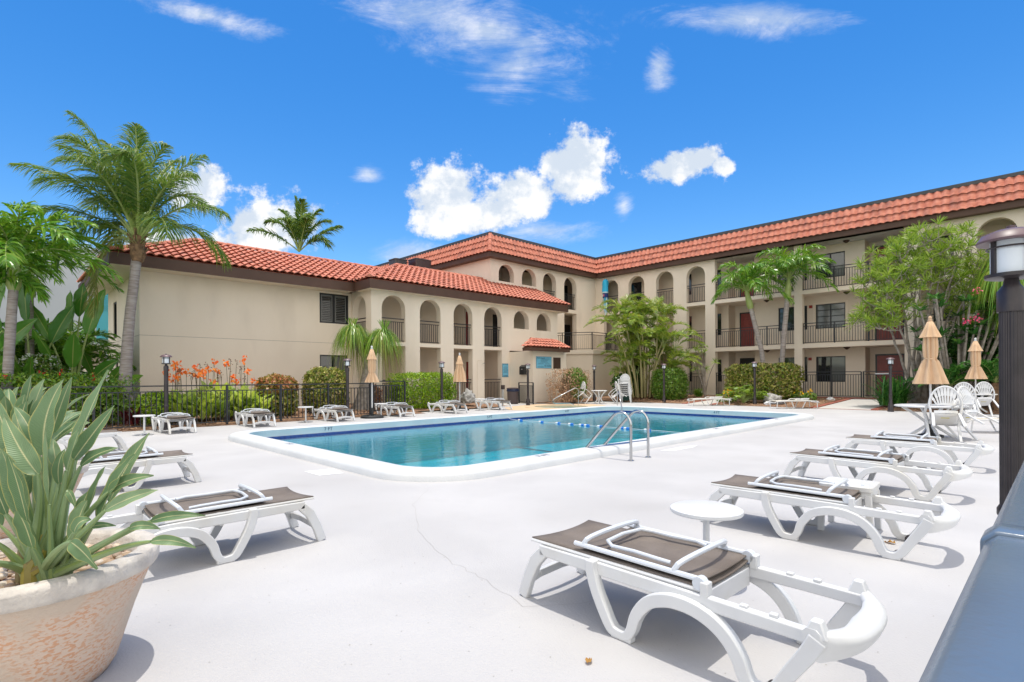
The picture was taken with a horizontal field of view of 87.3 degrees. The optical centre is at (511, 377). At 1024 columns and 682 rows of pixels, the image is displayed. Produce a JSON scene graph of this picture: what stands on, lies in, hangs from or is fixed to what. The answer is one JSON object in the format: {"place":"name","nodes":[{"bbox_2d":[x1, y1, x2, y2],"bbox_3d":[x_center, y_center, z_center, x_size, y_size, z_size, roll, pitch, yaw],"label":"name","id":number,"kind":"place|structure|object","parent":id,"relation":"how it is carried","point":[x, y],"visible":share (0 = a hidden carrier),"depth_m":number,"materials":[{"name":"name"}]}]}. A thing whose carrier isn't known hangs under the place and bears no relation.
{"place":"outdoors","nodes":[
{"label":"outdoors","id":0,"kind":"place"},
{"bbox_2d":[0,460,88,538],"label":"sun lounger","id":1,"kind":"object","parent":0,"point":[6,525],"depth_m":4.76,"materials":[{"name":"plastic"}]},
{"bbox_2d":[0,375,89,442],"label":"bird of paradise","id":2,"kind":"object","parent":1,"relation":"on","point":[26,402],"visible":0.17,"depth_m":5.08,"materials":[{"name":"green plant"}]},
{"bbox_2d":[0,244,108,381],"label":"white building","id":3,"kind":"structure","parent":0,"point":[56,306],"depth_m":38.41,"materials":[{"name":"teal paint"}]},
{"bbox_2d":[86,401,505,431],"bbox_3d":[-13.031,1.348,16.024,31.600,0.239,6.040,0,0,-44],"label":"mulch bed by the fence","id":4,"kind":"object","parent":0,"point":[471,405],"visible":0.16,"depth_m":18.30,"materials":[{"name":"soil"}]},
{"bbox_2d":[0,280,37,370],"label":"banana plant","id":5,"kind":"object","parent":4,"relation":"on","point":[23,328],"visible":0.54,"depth_m":16.22,"materials":[{"name":"green plant"}]},
{"bbox_2d":[0,250,54,307],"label":"ornamental palm","id":6,"kind":"object","parent":4,"relation":"on","point":[28,282],"visible":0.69,"depth_m":14.54,"materials":[{"name":"plant"}]},
{"bbox_2d":[0,283,73,390],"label":"banana plant","id":7,"kind":"object","parent":4,"relation":"on","point":[59,325],"visible":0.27,"depth_m":17.28,"materials":[{"name":"green plant"}]},
{"bbox_2d":[14,353,67,398],"bbox_3d":[-15.062,0.165,17.119,1.456,1.916,1.609,0,0,-44],"label":"bush","id":8,"kind":"object","parent":4,"relation":"on","point":[40,360],"visible":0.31,"depth_m":16.96,"materials":[{"name":"green plant"}]},
{"bbox_2d":[0,199,123,389],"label":"ornamental palm","id":9,"kind":"object","parent":4,"relation":"on","point":[17,237],"visible":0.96,"depth_m":14.41,"materials":[{"name":"plant"}]},
{"bbox_2d":[1,234,124,366],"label":"ornamental palm","id":10,"kind":"object","parent":4,"relation":"on","point":[52,268],"visible":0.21,"depth_m":17.68,"materials":[{"name":"plant"}]},
{"bbox_2d":[0,370,140,426],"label":"hedge","id":11,"kind":"object","parent":4,"relation":"on","point":[84,378],"visible":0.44,"depth_m":15.40,"materials":[{"name":"green plant"}]},
{"bbox_2d":[32,283,118,409],"bbox_3d":[-14.224,-0.993,17.443,3.294,4.383,1.200,0,0,0],"label":"banana plant","id":12,"kind":"object","parent":4,"relation":"on","point":[72,352],"visible":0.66,"depth_m":17.51,"materials":[{"name":"green plant"}]},
{"bbox_2d":[81,350,143,408],"bbox_3d":[-13.843,0.078,18.512,2.462,2.248,0.276,0,0,13],"label":"banana plant","id":13,"kind":"object","parent":4,"relation":"on","point":[86,363],"visible":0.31,"depth_m":18.66,"materials":[{"name":"green plant"}]},
{"bbox_2d":[5,110,232,422],"bbox_3d":[-11.984,-3.310,16.693,6.605,9.630,4.470,0,0,0],"label":"coconut palm","id":14,"kind":"object","parent":4,"relation":"on","point":[130,204],"visible":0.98,"depth_m":16.49,"materials":[{"name":"plant"}]},
{"bbox_2d":[113,405,143,424],"bbox_3d":[-11.064,1.087,15.535,1.049,0.546,0.952,0,0,-44],"label":"cordyline","id":15,"kind":"object","parent":4,"relation":"on","point":[126,419],"visible":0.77,"depth_m":15.45,"materials":[{"name":"red plant"}]},
{"bbox_2d":[131,390,176,424],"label":"bush","id":16,"kind":"object","parent":4,"relation":"on","point":[148,399],"visible":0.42,"depth_m":15.83,"materials":[{"name":"green plant"}]},
{"bbox_2d":[0,383,370,428],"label":"metal fence","id":17,"kind":"object","parent":4,"relation":"on","point":[227,390],"visible":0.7,"depth_m":16.27,"materials":[{"name":"metal"}]},
{"bbox_2d":[152,355,274,421],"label":"canna plants","id":18,"kind":"object","parent":4,"relation":"on","point":[250,399],"visible":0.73,"depth_m":17.12,"materials":[{"name":"green plant"}]},
{"bbox_2d":[253,372,299,416],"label":"bush","id":19,"kind":"object","parent":4,"relation":"on","point":[274,378],"visible":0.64,"depth_m":18.70,"materials":[{"name":"green plant"}]},
{"bbox_2d":[300,366,349,413],"bbox_3d":[-7.101,0.490,20.404,1.687,1.902,1.737,0,0,-44],"label":"bush","id":20,"kind":"object","parent":4,"relation":"on","point":[320,374],"visible":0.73,"depth_m":19.93,"materials":[{"name":"green plant"}]},
{"bbox_2d":[328,317,407,410],"bbox_3d":[-5.878,-0.479,21.761,3.555,3.971,2.364,0,0,0],"label":"ponytail palm","id":21,"kind":"object","parent":4,"relation":"on","point":[382,339],"visible":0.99,"depth_m":21.43,"materials":[{"name":"green plant"}]},
{"bbox_2d":[370,381,405,410],"bbox_3d":[-4.648,0.716,20.197,0.056,1.178,1.506,0,0,45],"label":"metal fence","id":22,"kind":"object","parent":4,"relation":"on","point":[404,385],"visible":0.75,"depth_m":20.28,"materials":[{"name":"metal"}]},
{"bbox_2d":[384,371,456,408],"bbox_3d":[-3.893,0.548,23.390,3.229,1.654,1.677,0,0,-44],"label":"hedge","id":23,"kind":"object","parent":4,"relation":"on","point":[449,390],"visible":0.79,"depth_m":22.86,"materials":[{"name":"green plant"}]},
{"bbox_2d":[460,388,476,403],"bbox_3d":[-2.015,0.838,24.708,0.747,0.708,0.838,0,0,-44],"label":"coral rock","id":24,"kind":"object","parent":4,"relation":"on","point":[467,396],"visible":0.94,"depth_m":24.47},
{"bbox_2d":[84,394,939,430],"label":"wood chips","id":25,"kind":"object","parent":4,"relation":"on","point":[415,412],"visible":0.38,"depth_m":19.27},
{"bbox_2d":[77,238,570,413],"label":"apartment wing","id":26,"kind":"structure","parent":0,"point":[265,312],"depth_m":23.87,"materials":[{"name":"paint"}]},
{"bbox_2d":[319,293,347,323],"bbox_3d":[-8.285,-3.180,24.930,1.410,1.370,0.090,0,0,-44],"label":"window","id":27,"kind":"structure","parent":26,"relation":"in","point":[333,307],"depth_m":24.91,"materials":[{"name":"black"}]},
{"bbox_2d":[320,355,346,377],"bbox_3d":[-8.288,-0.370,24.912,1.360,1.330,0.090,0,0,-44],"label":"window","id":28,"kind":"structure","parent":26,"relation":"in","point":[325,360],"depth_m":24.88,"materials":[{"name":"black"}]},
{"bbox_2d":[408,258,431,270],"bbox_3d":[-5.459,-6.441,31.799,1.160,1.000,0.960,0,0,-44],"label":"air conditioner","id":29,"kind":"object","parent":26,"relation":"on","point":[421,262],"visible":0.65,"depth_m":31.39,"materials":[{"name":"grey"}]},
{"bbox_2d":[0,0,1023,266],"label":"sky","id":30,"kind":"structure","parent":0,"point":[594,128],"materials":[{"name":"blue"}]},
{"bbox_2d":[274,411,767,462],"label":"pool water","id":31,"kind":"structure","parent":0,"point":[668,422],"depth_m":15.48,"materials":[{"name":"liquid"}]},
{"bbox_2d":[508,417,681,432],"bbox_3d":[2.495,1.434,16.249,0.074,0.146,7.704,0,0,-44],"label":"float rope","id":32,"kind":"object","parent":31,"relation":"on","point":[626,428],"visible":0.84,"depth_m":16.44,"materials":[{"name":"white plastic"}]},
{"bbox_2d":[58,402,998,681],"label":"pool deck","id":33,"kind":"structure","parent":0,"point":[382,574],"depth_m":3.88,"materials":[{"name":"paint"}]},
{"bbox_2d":[0,528,159,681],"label":"planter","id":34,"kind":"object","parent":33,"relation":"on","point":[69,628],"visible":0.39,"depth_m":2.31,"materials":[{"name":"ceramic"}]},
{"bbox_2d":[0,370,204,584],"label":"bird of paradise","id":35,"kind":"object","parent":34,"relation":"on","point":[46,543],"visible":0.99,"depth_m":2.31,"materials":[{"name":"green plant"}]},
{"bbox_2d":[57,428,127,450],"bbox_3d":[-8.421,1.198,10.076,1.911,0.513,0.690,0,0,-44],"label":"sun lounger","id":36,"kind":"object","parent":33,"relation":"on","point":[118,439],"visible":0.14,"depth_m":10.38,"materials":[{"name":"white plastic"}]},
{"bbox_2d":[79,446,201,491],"bbox_3d":[-5.125,1.181,6.865,1.911,0.513,0.690,0,0,-44],"label":"sun lounger","id":37,"kind":"object","parent":33,"relation":"on","point":[148,458],"visible":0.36,"depth_m":6.95,"materials":[{"name":"white plastic"}]},
{"bbox_2d":[160,354,171,429],"bbox_3d":[-9.623,0.397,14.933,0.296,2.110,0.296,0,0,34],"label":"lamp post","id":38,"kind":"object","parent":33,"relation":"on","point":[165,359],"visible":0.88,"depth_m":14.88,"materials":[{"name":"brown metal"}]},
{"bbox_2d":[151,412,196,434],"bbox_3d":[-9.090,1.202,14.404,1.911,0.513,0.690,0,0,45],"label":"sun lounger","id":39,"kind":"object","parent":33,"relation":"on","point":[168,418],"visible":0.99,"depth_m":14.20,"materials":[{"name":"white plastic"}]},
{"bbox_2d":[66,484,325,564],"bbox_3d":[-2.513,1.167,4.216,1.911,0.513,0.690,0,0,-44],"label":"sun lounger","id":40,"kind":"object","parent":33,"relation":"on","point":[287,501],"visible":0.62,"depth_m":4.20,"materials":[{"name":"white plastic"}]},
{"bbox_2d":[234,408,275,427],"bbox_3d":[-7.757,1.195,16.171,0.690,0.513,1.911,0,0,-42],"label":"sun lounger","id":41,"kind":"object","parent":33,"relation":"on","point":[257,413],"visible":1,"depth_m":15.94,"materials":[{"name":"white plastic"}]},
{"bbox_2d":[312,405,354,421],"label":"sun lounger","id":42,"kind":"object","parent":33,"relation":"on","point":[334,409],"visible":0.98,"depth_m":17.74,"materials":[{"name":"white plastic"}]},
{"bbox_2d":[343,358,351,415],"bbox_3d":[-5.760,0.376,18.792,0.296,2.110,0.296,0,0,-29],"label":"lamp post","id":43,"kind":"object","parent":33,"relation":"on","point":[347,361],"visible":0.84,"depth_m":18.74,"materials":[{"name":"brown metal"}]},
{"bbox_2d":[360,346,383,418],"bbox_3d":[-4.932,0.154,18.900,0.767,2.545,0.767,0,0,-44],"label":"closed umbrella","id":44,"kind":"object","parent":33,"relation":"on","point":[372,377],"visible":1,"depth_m":18.82,"materials":[{"name":"beige fabric"}]},
{"bbox_2d":[375,402,414,416],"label":"sun lounger","id":45,"kind":"object","parent":33,"relation":"on","point":[395,405],"visible":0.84,"depth_m":19.69,"materials":[{"name":"white plastic"}]},
{"bbox_2d":[427,400,467,413],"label":"sun lounger","id":46,"kind":"object","parent":33,"relation":"on","point":[440,405],"visible":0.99,"depth_m":21.32,"materials":[{"name":"white plastic"}]},
{"bbox_2d":[450,353,468,410],"bbox_3d":[-2.234,0.180,22.911,0.767,2.465,0.767,0,0,-44],"label":"closed umbrella","id":47,"kind":"object","parent":33,"relation":"on","point":[459,375],"visible":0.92,"depth_m":22.79,"materials":[{"name":"beige fabric"}]},
{"bbox_2d":[475,398,511,409],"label":"sun lounger","id":48,"kind":"object","parent":33,"relation":"on","point":[498,401],"visible":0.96,"depth_m":23.43,"materials":[{"name":"white plastic"}]},
{"bbox_2d":[305,445,696,475],"bbox_3d":[0.400,1.395,9.304,7.467,0.001,0.556,0,0,-22],"label":"paint patch","id":49,"kind":"object","parent":33,"relation":"on","point":[325,472],"visible":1,"depth_m":8.13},
{"bbox_2d":[282,418,740,466],"bbox_3d":[1.652,2.041,15.420,15.338,1.000,7.818,0,0,-44],"label":"pool basin","id":50,"kind":"object","parent":33,"relation":"in","point":[471,455],"depth_m":17.06,"materials":[{"name":"paint"}]},
{"bbox_2d":[267,410,773,439],"bbox_3d":[1.649,1.499,15.420,15.326,0.105,7.806,0,0,-44],"label":"pool tile band","id":51,"kind":"object","parent":50,"relation":"attached to","point":[340,432],"visible":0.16,"depth_m":17.36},
{"bbox_2d":[228,406,813,481],"bbox_3d":[1.648,1.355,15.420,16.150,0.212,8.630,0,0,-44],"label":"pool coping","id":52,"kind":"object","parent":33,"relation":"on","point":[259,439],"visible":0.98,"depth_m":10.50,"materials":[{"name":"paint"}]},
{"bbox_2d":[504,404,604,410],"bbox_3d":[1.860,1.386,25.448,6.300,0.001,4.450,0,0,-44],"label":"spa surround","id":53,"kind":"object","parent":33,"relation":"on","point":[521,407],"visible":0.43,"depth_m":25.70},
{"bbox_2d":[525,405,592,408],"bbox_3d":[2.297,1.395,25.141,3.440,0.085,3.440,0,0,-44],"label":"spa coping","id":54,"kind":"object","parent":53,"relation":"on","point":[537,406],"visible":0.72,"depth_m":25.74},
{"bbox_2d":[545,367,592,402],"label":"shrub","id":55,"kind":"object","parent":33,"relation":"on","point":[572,378],"visible":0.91,"depth_m":28.12,"materials":[{"name":"brown plant"}]},
{"bbox_2d":[586,409,650,460],"bbox_3d":[1.778,1.329,9.527,0.640,1.523,1.239,0,0,-44],"label":"pool ladder","id":56,"kind":"object","parent":33,"relation":"attached to","point":[628,418],"visible":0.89,"depth_m":9.29,"materials":[{"name":"silver metal"}]},
{"bbox_2d":[519,519,887,681],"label":"sun lounger","id":57,"kind":"object","parent":33,"relation":"on","point":[716,575],"visible":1,"depth_m":2.78,"materials":[{"name":"white plastic"}]},
{"bbox_2d":[670,500,743,541],"bbox_3d":[1.335,1.142,3.686,0.480,0.498,0.480,0,0,-44],"label":"side table","id":58,"kind":"object","parent":33,"relation":"on","point":[706,511],"visible":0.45,"depth_m":3.63,"materials":[{"name":"white plastic"}]},
{"bbox_2d":[768,397,819,408],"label":"strap lounger","id":59,"kind":"object","parent":33,"relation":"on","point":[797,399],"visible":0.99,"depth_m":23.23,"materials":[{"name":"white plastic"}]},
{"bbox_2d":[700,470,960,560],"bbox_3d":[2.709,1.138,4.723,1.911,0.513,0.690,0,0,44],"label":"sun lounger","id":60,"kind":"object","parent":33,"relation":"on","point":[939,514],"visible":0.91,"depth_m":4.52,"materials":[{"name":"white plastic"}]},
{"bbox_2d":[817,477,881,538],"bbox_3d":[3.072,1.169,4.883,0.430,0.432,0.429,0,0,43],"label":"side table","id":61,"kind":"object","parent":33,"relation":"on","point":[869,490],"visible":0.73,"depth_m":4.82,"materials":[{"name":"white plastic"}]},
{"bbox_2d":[783,444,972,501],"bbox_3d":[4.444,1.129,6.629,0.690,0.513,1.911,0,0,-42],"label":"sun lounger","id":62,"kind":"object","parent":33,"relation":"on","point":[874,462],"visible":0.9,"depth_m":6.46,"materials":[{"name":"white plastic"}]},
{"bbox_2d":[886,357,894,411],"bbox_3d":[14.607,0.266,20.705,0.296,2.110,0.296,0,0,40],"label":"lamp post","id":63,"kind":"object","parent":33,"relation":"on","point":[890,403],"visible":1,"depth_m":20.66,"materials":[{"name":"brown metal"}]},
{"bbox_2d":[844,430,994,466],"bbox_3d":[6.300,1.119,8.431,1.911,0.513,0.690,0,0,44],"label":"sun lounger","id":64,"kind":"object","parent":33,"relation":"on","point":[912,442],"visible":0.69,"depth_m":8.26,"materials":[{"name":"white plastic"}]},
{"bbox_2d":[912,316,948,437],"bbox_3d":[9.504,-0.024,12.181,0.657,2.745,0.640,0,0,-21],"label":"closed umbrella","id":65,"kind":"object","parent":33,"relation":"on","point":[930,371],"visible":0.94,"depth_m":12.08,"materials":[{"name":"beige fabric"}]},
{"bbox_2d":[894,404,969,436],"bbox_3d":[9.504,0.999,12.183,1.360,0.740,1.360,0,0,-44],"label":"resin table","id":66,"kind":"object","parent":33,"relation":"on","point":[922,406],"visible":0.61,"depth_m":12.09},
{"bbox_2d":[923,386,966,441],"bbox_3d":[9.217,0.772,11.425,0.660,0.946,0.757,0,-38,30],"label":"plastic chair","id":67,"kind":"object","parent":33,"relation":"on","point":[938,417],"visible":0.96,"depth_m":11.39,"materials":[{"name":"white plastic"}]},
{"bbox_2d":[951,382,976,416],"bbox_3d":[14.370,0.744,17.072,0.660,0.946,0.757,0,-36,38],"label":"plastic chair","id":68,"kind":"object","parent":33,"relation":"on","point":[958,385],"visible":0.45,"depth_m":17.01,"materials":[{"name":"white plastic"}]},
{"bbox_2d":[943,386,998,440],"bbox_3d":[9.754,0.774,11.538,0.660,0.946,0.757,0,-44,-20],"label":"plastic chair","id":69,"kind":"object","parent":33,"relation":"on","point":[969,398],"visible":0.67,"depth_m":11.51,"materials":[{"name":"white plastic"}]},
{"bbox_2d":[919,462,1023,681],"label":"boundary rail","id":70,"kind":"object","parent":33,"relation":"on","point":[981,638],"visible":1,"depth_m":0.49,"materials":[{"name":"metal"}]},
{"bbox_2d":[965,338,987,413],"bbox_3d":[16.742,-0.063,19.360,0.634,2.745,0.634,0,0,-44],"label":"closed umbrella","id":71,"kind":"object","parent":33,"relation":"on","point":[975,371],"visible":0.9,"depth_m":19.27,"materials":[{"name":"beige fabric"}]},
{"bbox_2d":[970,381,998,415],"bbox_3d":[16.008,0.735,18.230,0.660,0.946,0.758,0,-34,19],"label":"plastic chair","id":72,"kind":"object","parent":33,"relation":"on","point":[984,401],"visible":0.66,"depth_m":18.15,"materials":[{"name":"white plastic"}]},
{"bbox_2d":[975,225,1023,514],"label":"lamp post","id":73,"kind":"object","parent":33,"relation":"on","point":[1005,247],"visible":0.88,"depth_m":2.87,"materials":[{"name":"brown metal"}]},
{"bbox_2d":[91,401,998,431],"bbox_3d":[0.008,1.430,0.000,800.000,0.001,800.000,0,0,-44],"label":"ground","id":74,"kind":"structure","parent":0,"point":[566,402],"depth_m":25.18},
{"bbox_2d":[0,323,90,375],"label":"feather palm","id":75,"kind":"object","parent":74,"relation":"on","point":[20,348],"visible":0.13,"depth_m":17.83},
{"bbox_2d":[18,318,136,384],"bbox_3d":[-16.207,-0.307,19.369,4.831,3.590,3.876,0,0,0],"label":"bush","id":76,"kind":"object","parent":74,"relation":"on","point":[91,348],"visible":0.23,"depth_m":19.31,"materials":[{"name":"plant"}]},
{"bbox_2d":[246,195,344,251],"bbox_3d":[-15.399,-5.717,37.806,6.879,14.401,3.421,0,0,0],"label":"coconut palm","id":77,"kind":"object","parent":74,"relation":"on","point":[299,231],"visible":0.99,"depth_m":37.79,"materials":[{"name":"plant"}]},
{"bbox_2d":[509,337,570,402],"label":"pump house","id":78,"kind":"structure","parent":74,"relation":"on","point":[532,348],"depth_m":29.44,"materials":[{"name":"beige paint"}]},
{"bbox_2d":[536,356,551,367],"bbox_3d":[1.752,-0.820,29.411,1.244,0.644,0.022,0,0,-44],"label":"pool rules sign","id":79,"kind":"object","parent":78,"relation":"attached to","point":[543,362],"visible":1,"depth_m":29.38,"materials":[{"name":"blue"}]},
{"bbox_2d":[375,171,1023,402],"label":"apartment building","id":80,"kind":"structure","parent":74,"relation":"on","point":[829,353],"depth_m":31.77,"materials":[{"name":"beige paint"}]},
{"bbox_2d":[602,279,608,314],"bbox_3d":[6.721,-5.846,38.603,0.472,2.820,0.476,0,0,-44],"label":"windsock","id":81,"kind":"object","parent":80,"relation":"hanging from","point":[605,284],"visible":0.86,"depth_m":38.44,"materials":[{"name":"blue"}]},
{"bbox_2d":[741,313,754,346],"bbox_3d":[14.957,-2.931,33.789,0.049,2.200,1.050,0,0,-44],"label":"door","id":82,"kind":"structure","parent":80,"relation":"in","point":[746,321],"depth_m":33.92,"materials":[{"name":"wood"}]},
{"bbox_2d":[778,307,793,330],"bbox_3d":[16.044,-3.397,31.349,0.075,1.360,0.870,0,0,-44],"label":"window","id":83,"kind":"structure","parent":80,"relation":"in","point":[791,309],"depth_m":31.28,"materials":[{"name":"black"}]},
{"bbox_2d":[813,300,847,330],"bbox_3d":[17.621,-3.415,29.688,0.125,1.540,1.690,0,0,-44],"label":"window","id":84,"kind":"structure","parent":80,"relation":"in","point":[833,311],"depth_m":29.71,"materials":[{"name":"black"}]},
{"bbox_2d":[816,251,844,278],"bbox_3d":[17.622,-6.200,29.703,0.080,1.350,1.450,0,0,-44],"label":"window","id":85,"kind":"structure","parent":80,"relation":"in","point":[839,257],"depth_m":29.55,"materials":[{"name":"black"}]},
{"bbox_2d":[816,356,845,381],"bbox_3d":[17.653,-0.460,29.703,0.080,1.410,1.450,0,0,-44],"label":"window","id":86,"kind":"structure","parent":80,"relation":"in","point":[826,364],"depth_m":29.71,"materials":[{"name":"black"}]},
{"bbox_2d":[877,355,902,396],"bbox_3d":[20.091,-0.069,28.514,0.049,2.200,1.150,0,0,-44],"label":"door","id":87,"kind":"structure","parent":80,"relation":"in","point":[882,365],"depth_m":28.62,"materials":[{"name":"wood"}]},
{"bbox_2d":[877,302,902,340],"bbox_3d":[20.075,-2.958,28.514,0.049,2.200,1.150,0,0,-44],"label":"door","id":88,"kind":"structure","parent":80,"relation":"in","point":[881,334],"depth_m":28.55,"materials":[{"name":"wood"}]},
{"bbox_2d":[490,398,880,409],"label":"path","id":89,"kind":"structure","parent":0,"point":[865,404],"depth_m":24.43,"materials":[{"name":"concrete"}]},
{"bbox_2d":[507,387,518,403],"bbox_3d":[0.034,0.965,28.046,0.675,0.870,0.675,0,0,-44],"label":"trash bin","id":90,"kind":"object","parent":89,"relation":"on","point":[512,395],"visible":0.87,"depth_m":27.79,"materials":[{"name":"grey"}]},
{"bbox_2d":[537,395,998,413],"bbox_3d":[13.804,1.183,23.836,11.000,0.263,27.000,0,0,-44],"label":"mulch bed by the courtyard","id":91,"kind":"object","parent":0,"point":[801,403],"visible":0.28,"depth_m":26.11,"materials":[{"name":"wood"}]},
{"bbox_2d":[610,371,640,395],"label":"bush","id":92,"kind":"object","parent":91,"relation":"on","point":[614,378],"visible":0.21,"depth_m":33.16,"materials":[{"name":"green plant"}]},
{"bbox_2d":[585,291,708,397],"bbox_3d":[7.679,-2.072,31.295,7.081,6.492,5.976,0,0,0],"label":"areca palm","id":93,"kind":"object","parent":91,"relation":"on","point":[657,333],"visible":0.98,"depth_m":30.99,"materials":[{"name":"plant"}]},
{"bbox_2d":[650,367,689,399],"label":"hedge","id":94,"kind":"object","parent":91,"relation":"on","point":[676,386],"visible":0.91,"depth_m":29.69,"materials":[{"name":"green plant"}]},
{"bbox_2d":[685,342,719,396],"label":"dracaena shrub","id":95,"kind":"object","parent":91,"relation":"on","point":[703,379],"visible":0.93,"depth_m":30.79,"materials":[{"name":"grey plant"}]},
{"bbox_2d":[723,385,768,402],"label":"philodendron","id":96,"kind":"object","parent":91,"relation":"on","point":[741,395],"visible":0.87,"depth_m":26.23,"materials":[{"name":"green plant"}]},
{"bbox_2d":[711,261,794,390],"bbox_3d":[12.573,-2.504,28.444,3.841,7.292,3.992,0,0,0],"label":"ornamental palm","id":97,"kind":"object","parent":91,"relation":"on","point":[748,278],"visible":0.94,"depth_m":28.36,"materials":[{"name":"plant"}]},
{"bbox_2d":[752,361,757,403],"bbox_3d":[11.562,0.283,25.567,0.296,2.110,0.296,0,0,42],"label":"lamp post","id":98,"kind":"object","parent":91,"relation":"on","point":[754,364],"visible":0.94,"depth_m":25.52,"materials":[{"name":"brown metal"}]},
{"bbox_2d":[723,362,805,399],"bbox_3d":[13.066,0.194,28.043,1.989,2.072,3.907,0,0,-44],"label":"hedge","id":99,"kind":"object","parent":91,"relation":"on","point":[737,376],"visible":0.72,"depth_m":27.18,"materials":[{"name":"green plant"}]},
{"bbox_2d":[681,396,887,410],"bbox_3d":[14.143,1.186,26.415,6.360,0.295,9.230,0,0,-44],"label":"brick edging","id":100,"kind":"object","parent":91,"relation":"on","point":[850,398],"visible":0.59,"depth_m":26.16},
{"bbox_2d":[742,244,839,392],"bbox_3d":[14.667,-2.892,28.092,4.288,8.035,4.341,0,0,0],"label":"ornamental palm","id":101,"kind":"object","parent":91,"relation":"on","point":[792,263],"visible":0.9,"depth_m":27.98,"materials":[{"name":"plant"}]},
{"bbox_2d":[850,375,922,405],"bbox_3d":[15.664,0.519,22.384,2.989,1.292,2.701,0,0,31],"label":"dracaena skirt","id":102,"kind":"object","parent":91,"relation":"on","point":[900,395],"visible":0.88,"depth_m":22.09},
{"bbox_2d":[843,216,996,403],"bbox_3d":[17.643,-2.675,22.684,6.396,7.758,3.258,0,0,0],"label":"tree","id":103,"kind":"object","parent":91,"relation":"on","point":[921,267],"visible":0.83,"depth_m":22.26,"materials":[{"name":"green plant"}]},
{"bbox_2d":[899,364,994,408],"bbox_3d":[16.852,0.365,20.851,2.762,1.888,2.393,0,0,13],"label":"cycad","id":104,"kind":"object","parent":91,"relation":"on","point":[952,373],"visible":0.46,"depth_m":20.50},
{"bbox_2d":[906,287,998,399],"bbox_3d":[17.492,-1.124,20.875,4.084,4.535,2.391,0,0,0],"label":"plumeria","id":105,"kind":"object","parent":91,"relation":"on","point":[961,334],"visible":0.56,"depth_m":20.80,"materials":[{"name":"green plant"}]},
{"bbox_2d":[932,318,998,398],"bbox_3d":[20.700,-0.741,21.732,2.580,4.065,6.650,0,0,-44],"label":"bush","id":106,"kind":"object","parent":91,"relation":"on","point":[951,345],"visible":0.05,"depth_m":22.66,"materials":[{"name":"green plant"}]},
{"bbox_2d":[937,345,998,366],"bbox_3d":[18.470,-0.035,21.715,2.446,2.670,2.527,0,0,11],"label":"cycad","id":107,"kind":"object","parent":91,"relation":"on","point":[955,355],"visible":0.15,"depth_m":21.41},
{"bbox_2d":[960,358,998,409],"bbox_3d":[18.059,0.271,19.940,2.555,2.062,2.659,0,0,18],"label":"cycad","id":108,"kind":"object","parent":91,"relation":"on","point":[991,369],"visible":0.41,"depth_m":19.85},
{"bbox_2d":[962,251,1023,405],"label":"ponytail palm","id":109,"kind":"object","parent":91,"relation":"on","point":[987,286],"visible":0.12,"depth_m":20.36,"materials":[{"name":"green plant"}]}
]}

